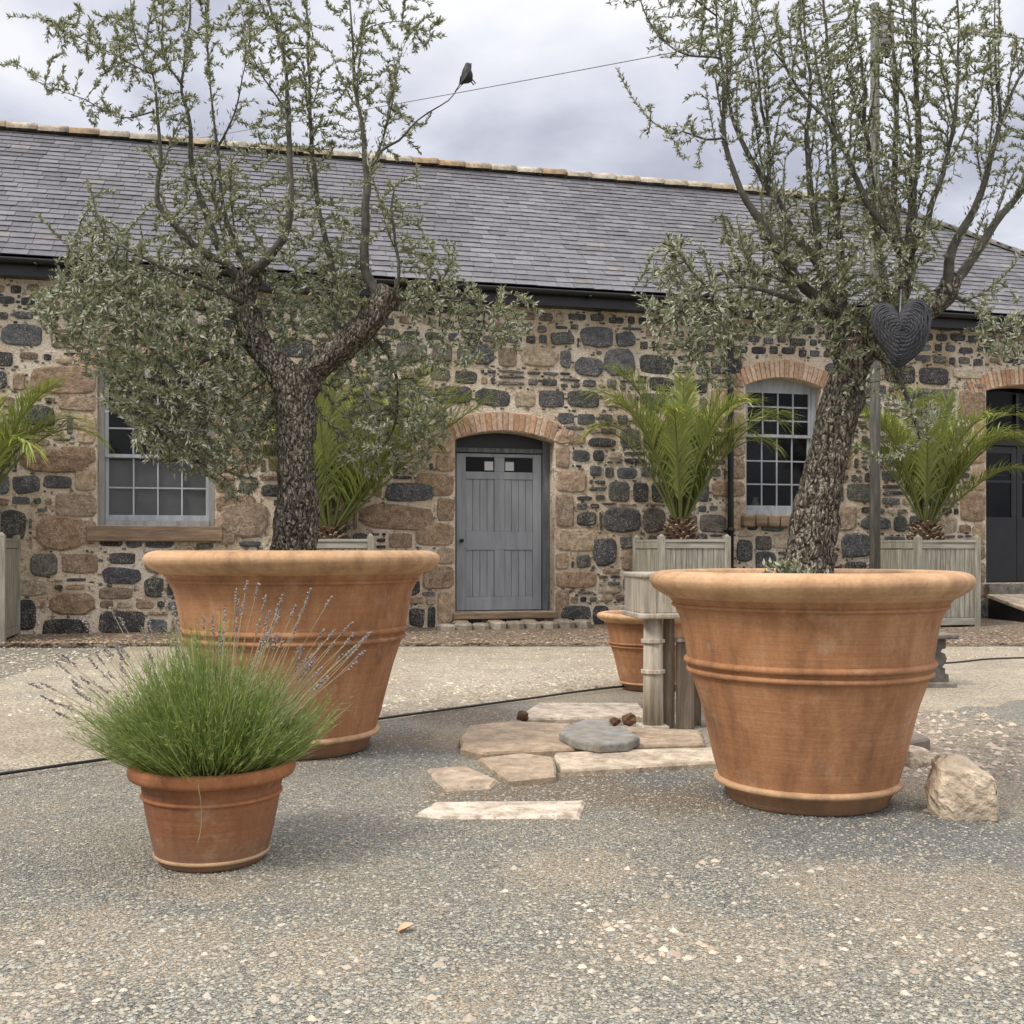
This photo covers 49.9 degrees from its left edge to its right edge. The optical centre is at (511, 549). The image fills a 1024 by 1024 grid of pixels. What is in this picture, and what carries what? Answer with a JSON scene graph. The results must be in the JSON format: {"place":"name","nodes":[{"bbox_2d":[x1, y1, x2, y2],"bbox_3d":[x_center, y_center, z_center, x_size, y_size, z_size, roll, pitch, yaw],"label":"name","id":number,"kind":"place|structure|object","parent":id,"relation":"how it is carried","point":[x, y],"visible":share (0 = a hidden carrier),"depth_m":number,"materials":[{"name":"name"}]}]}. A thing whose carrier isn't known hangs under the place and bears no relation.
{"place":"outdoors","nodes":[
{"label":"outdoors","id":0,"kind":"place"},
{"bbox_2d":[0,647,1023,1023],"bbox_3d":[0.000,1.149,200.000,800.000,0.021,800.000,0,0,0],"label":"ground","id":1,"kind":"structure","parent":0,"point":[494,713],"depth_m":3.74,"materials":[{"name":"grey gravel"}]},
{"bbox_2d":[0,532,20,645],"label":"wooden planter","id":2,"kind":"object","parent":1,"relation":"on","point":[10,579],"visible":0.98,"depth_m":13.30,"materials":[{"name":"grey wood"}]},
{"bbox_2d":[0,371,113,483],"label":"palm tree","id":3,"kind":"object","parent":2,"relation":"in","point":[10,442],"visible":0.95,"depth_m":13.20,"materials":[{"name":"green plant"}]},
{"bbox_2d":[126,759,295,872],"bbox_3d":[-1.119,0.969,4.110,0.609,0.362,0.611,0,0,0],"label":"terracotta pot","id":4,"kind":"object","parent":1,"relation":"on","point":[239,810],"visible":0.85,"depth_m":3.90,"materials":[{"name":"ceramic"}]},
{"bbox_2d":[27,580,371,782],"bbox_3d":[-1.150,0.485,4.121,1.121,0.752,1.087,0,0,-38],"label":"lavender plant","id":5,"kind":"object","parent":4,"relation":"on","point":[209,721],"visible":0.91,"depth_m":3.97,"materials":[{"name":"green plant"}]},
{"bbox_2d":[197,784,201,844],"bbox_3d":[-1.089,0.918,3.834,0.017,0.244,0.074,0,0,-20],"label":"grass stem","id":6,"kind":"object","parent":4,"relation":"hanging from","point":[201,813],"visible":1,"depth_m":3.84,"materials":[{"name":"plant"}]},
{"bbox_2d":[142,550,439,760],"bbox_3d":[-1.263,0.576,6.400,1.684,1.148,1.689,0,0,0],"label":"terracotta pot","id":7,"kind":"object","parent":1,"relation":"on","point":[369,590],"visible":0.79,"depth_m":5.84,"materials":[{"name":"ceramic"}]},
{"bbox_2d":[0,0,543,549],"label":"olive tree","id":8,"kind":"object","parent":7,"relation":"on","point":[294,394],"visible":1,"depth_m":6.32,"materials":[{"name":"green plant"}]},
{"bbox_2d":[455,63,475,91],"bbox_3d":[-0.265,-2.681,6.245,0.123,0.178,0.073,0,0,-2],"label":"bird","id":9,"kind":"object","parent":8,"relation":"on","point":[466,76],"visible":1,"depth_m":6.23},
{"bbox_2d":[316,534,373,549],"bbox_3d":[-2.381,0.460,14.445,1.020,1.340,1.020,0,0,-14],"label":"wooden planter","id":10,"kind":"object","parent":1,"relation":"on","point":[367,543],"visible":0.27,"depth_m":14.01,"materials":[{"name":"grey wood"}]},
{"bbox_2d":[202,357,503,549],"bbox_3d":[-2.183,-1.216,14.362,4.166,2.752,3.051,0,0,0],"label":"palm tree","id":11,"kind":"object","parent":10,"relation":"in","point":[334,483],"visible":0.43,"depth_m":14.24,"materials":[{"name":"green plant"}]},
{"bbox_2d":[398,922,413,932],"bbox_3d":[-0.321,1.137,3.312,0.043,0.022,0.039,0,0,7],"label":"fallen leaf","id":12,"kind":"object","parent":1,"relation":"on","point":[403,926],"visible":1,"depth_m":3.32,"materials":[{"name":"beige plant"}]},
{"bbox_2d":[427,766,497,792],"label":"paving slab","id":13,"kind":"structure","parent":1,"relation":"on","point":[455,779],"depth_m":5.43,"materials":[{"name":"stone"}]},
{"bbox_2d":[415,801,584,819],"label":"paving slab","id":14,"kind":"structure","parent":1,"relation":"on","point":[490,810],"depth_m":4.80,"materials":[{"name":"stone"}]},
{"bbox_2d":[0,753,1020,1022],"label":"pale chips","id":15,"kind":"object","parent":1,"relation":"on","point":[438,963],"visible":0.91,"depth_m":3.12,"materials":[{"name":"stone"}]},
{"bbox_2d":[0,120,1023,633],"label":"stone building","id":16,"kind":"structure","parent":1,"relation":"on","point":[516,508],"depth_m":15.75,"materials":[{"name":"brown stone"}]},
{"bbox_2d":[86,360,222,541],"bbox_3d":[-4.647,-1.303,14.376,1.682,2.382,0.380,0,0,-14],"label":"window","id":17,"kind":"structure","parent":16,"relation":"in","point":[139,501],"depth_m":14.45,"materials":[{"name":"grey paint"}]},
{"bbox_2d":[452,433,557,619],"bbox_3d":[-0.135,-0.354,15.543,1.495,2.627,0.500,0,0,-14],"label":"door","id":18,"kind":"structure","parent":16,"relation":"in","point":[502,518],"depth_m":15.70,"materials":[{"name":"grey paint"}]},
{"bbox_2d":[741,380,815,526],"bbox_3d":[4.007,-1.455,16.519,1.334,2.236,0.410,0,0,-14],"label":"window","id":19,"kind":"structure","parent":16,"relation":"in","point":[754,516],"depth_m":16.63,"materials":[{"name":"grey paint"}]},
{"bbox_2d":[984,394,1023,616],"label":"door","id":20,"kind":"structure","parent":16,"relation":"in","point":[1004,535],"depth_m":17.78,"materials":[{"name":"black paint"}]},
{"bbox_2d":[0,657,1023,775],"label":"cable","id":21,"kind":"object","parent":1,"relation":"on","point":[104,759],"visible":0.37,"depth_m":7.76,"materials":[{"name":"black rubber"}]},
{"bbox_2d":[478,753,555,785],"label":"paving slab","id":22,"kind":"structure","parent":1,"relation":"on","point":[520,769],"depth_m":5.63,"materials":[{"name":"stone"}]},
{"bbox_2d":[459,721,704,758],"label":"paving slab","id":23,"kind":"structure","parent":1,"relation":"on","point":[478,741],"depth_m":6.46,"materials":[{"name":"stone"}]},
{"bbox_2d":[559,719,639,752],"bbox_3d":[0.480,1.085,6.463,0.418,0.051,0.882,0,0,-10],"label":"slate disc","id":24,"kind":"object","parent":23,"relation":"on","point":[598,735],"visible":1,"depth_m":6.25,"materials":[{"name":"stone"}]},
{"bbox_2d":[609,717,620,725],"bbox_3d":[0.621,1.036,6.639,0.062,0.056,0.058,0,0,-40],"label":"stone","id":25,"kind":"object","parent":24,"relation":"on","point":[614,721],"visible":1,"depth_m":6.62,"materials":[{"name":"brown stone"}]},
{"bbox_2d":[622,712,635,726],"bbox_3d":[0.707,1.025,6.638,0.088,0.082,0.096,0,0,7],"label":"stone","id":26,"kind":"object","parent":24,"relation":"on","point":[629,719],"visible":1,"depth_m":6.60,"materials":[{"name":"brown stone"}]},
{"bbox_2d":[525,703,642,723],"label":"paving slab","id":27,"kind":"structure","parent":1,"relation":"on","point":[569,713],"depth_m":7.53,"materials":[{"name":"stone"}]},
{"bbox_2d":[516,710,528,720],"bbox_3d":[0.070,1.084,7.193,0.085,0.071,0.086,0,0,8],"label":"pot shard","id":28,"kind":"object","parent":27,"relation":"on","point":[522,715],"visible":1,"depth_m":7.16,"materials":[{"name":"brown ceramic"}]},
{"bbox_2d":[555,747,715,776],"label":"paving slab","id":29,"kind":"structure","parent":1,"relation":"on","point":[573,764],"depth_m":5.79,"materials":[{"name":"stone"}]},
{"bbox_2d":[597,610,683,690],"bbox_3d":[1.144,0.834,9.150,0.876,0.633,0.875,0,0,-19],"label":"terracotta pot","id":30,"kind":"object","parent":1,"relation":"on","point":[625,633],"visible":0.43,"depth_m":8.92,"materials":[{"name":"ceramic"}]},
{"bbox_2d":[621,572,700,728],"bbox_3d":[1.142,0.647,7.194,0.762,1.005,0.480,0,0,-8],"label":"wooden stand","id":31,"kind":"object","parent":1,"relation":"on","point":[649,603],"visible":0.56,"depth_m":7.03,"materials":[{"name":"grey wood"}]},
{"bbox_2d":[633,534,730,571],"bbox_3d":[2.309,0.460,15.068,1.020,1.340,1.020,0,0,-14],"label":"wooden planter","id":32,"kind":"object","parent":1,"relation":"on","point":[655,555],"visible":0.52,"depth_m":14.63,"materials":[{"name":"grey wood"}]},
{"bbox_2d":[574,358,803,548],"bbox_3d":[2.316,-1.258,15.030,2.836,2.599,2.684,0,0,-44],"label":"palm tree","id":33,"kind":"object","parent":32,"relation":"in","point":[679,463],"visible":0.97,"depth_m":14.87,"materials":[{"name":"green plant"}]},
{"bbox_2d":[649,568,976,816],"bbox_3d":[1.366,0.623,5.091,1.445,1.055,1.449,0,0,-40],"label":"terracotta pot","id":34,"kind":"object","parent":1,"relation":"on","point":[811,688],"visible":0.99,"depth_m":4.65,"materials":[{"name":"ceramic"}]},
{"bbox_2d":[606,0,1023,573],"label":"olive tree","id":35,"kind":"object","parent":34,"relation":"in","point":[814,522],"visible":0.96,"depth_m":5.02,"materials":[{"name":"green plant"}]},
{"bbox_2d":[870,289,931,367],"bbox_3d":[1.704,-0.983,4.829,0.273,0.371,0.186,0,0,0],"label":"hanging heart","id":36,"kind":"object","parent":35,"relation":"hanging from","point":[902,335],"visible":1,"depth_m":4.76,"materials":[{"name":"grey wicker"}]},
{"bbox_2d":[869,2,893,568],"bbox_3d":[4.837,-2.999,14.383,0.310,8.298,0.177,0,0,0],"label":"utility pole","id":37,"kind":"object","parent":1,"relation":"on","point":[875,535],"visible":0.41,"depth_m":14.35,"materials":[{"name":"grey metal"}]},
{"bbox_2d":[200,15,863,137],"bbox_3d":[-9.661,-10.112,27.160,38.607,6.263,0.015,0,0,42],"label":"overhead wire","id":38,"kind":"object","parent":37,"relation":"attached to","point":[538,77],"visible":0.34,"depth_m":18.17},
{"bbox_2d":[886,15,1023,38],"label":"overhead wire","id":39,"kind":"object","parent":37,"relation":"attached to","point":[957,28],"visible":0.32,"depth_m":14.06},
{"bbox_2d":[905,745,933,766],"bbox_3d":[2.162,1.125,5.964,0.238,0.144,0.196,0,0,-29],"label":"boulder","id":40,"kind":"object","parent":1,"relation":"on","point":[918,756],"visible":0.46,"depth_m":5.87,"materials":[{"name":"stone"}]},
{"bbox_2d":[910,730,929,750],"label":"paving slab","id":41,"kind":"structure","parent":1,"relation":"on","point":[918,739],"depth_m":6.30,"materials":[{"name":"stone"}]},
{"bbox_2d":[881,535,980,626],"bbox_3d":[5.968,0.460,15.818,1.020,1.340,1.020,0,0,-14],"label":"wooden planter","id":42,"kind":"object","parent":1,"relation":"on","point":[917,553],"visible":0.6,"depth_m":15.41,"materials":[{"name":"grey wood"}]},
{"bbox_2d":[848,383,1023,539],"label":"palm tree","id":43,"kind":"object","parent":42,"relation":"in","point":[928,473],"visible":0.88,"depth_m":15.65,"materials":[{"name":"green plant"}]},
{"bbox_2d":[924,753,998,821],"bbox_3d":[1.967,1.065,4.808,0.294,0.339,0.310,0,0,12],"label":"boulder","id":44,"kind":"object","parent":1,"relation":"on","point":[958,787],"visible":0.84,"depth_m":4.68,"materials":[{"name":"stone"}]},
{"bbox_2d":[902,710,1023,784],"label":"stone rubble","id":45,"kind":"object","parent":1,"relation":"on","point":[975,735],"visible":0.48,"depth_m":6.65,"materials":[{"name":"beige gravel"}]},
{"bbox_2d":[0,646,1023,769],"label":"path","id":46,"kind":"structure","parent":0,"point":[34,739],"depth_m":9.38,"materials":[{"name":"gravel"}]},
{"bbox_2d":[927,631,958,687],"bbox_3d":[3.050,0.922,9.221,1.240,0.455,0.420,0,0,-4],"label":"stone bench","id":47,"kind":"object","parent":46,"relation":"on","point":[940,679],"visible":0.15,"depth_m":9.10,"materials":[{"name":"grey stone"}]},
{"bbox_2d":[0,618,1023,647],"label":"verge","id":48,"kind":"structure","parent":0,"point":[1007,624],"depth_m":13.69,"materials":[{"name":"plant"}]},
{"bbox_2d":[0,0,1023,249],"label":"sky","id":49,"kind":"structure","parent":0,"point":[583,120],"materials":[{"name":"grey"}]},
{"bbox_2d":[751,497,759,505],"bbox_3d":[3.693,-0.699,16.714,0.140,0.200,0.140,0,0,0],"label":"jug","id":50,"kind":"object","parent":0,"point":[754,502],"visible":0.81,"depth_m":16.67,"materials":[{"name":"grey"}]}
]}

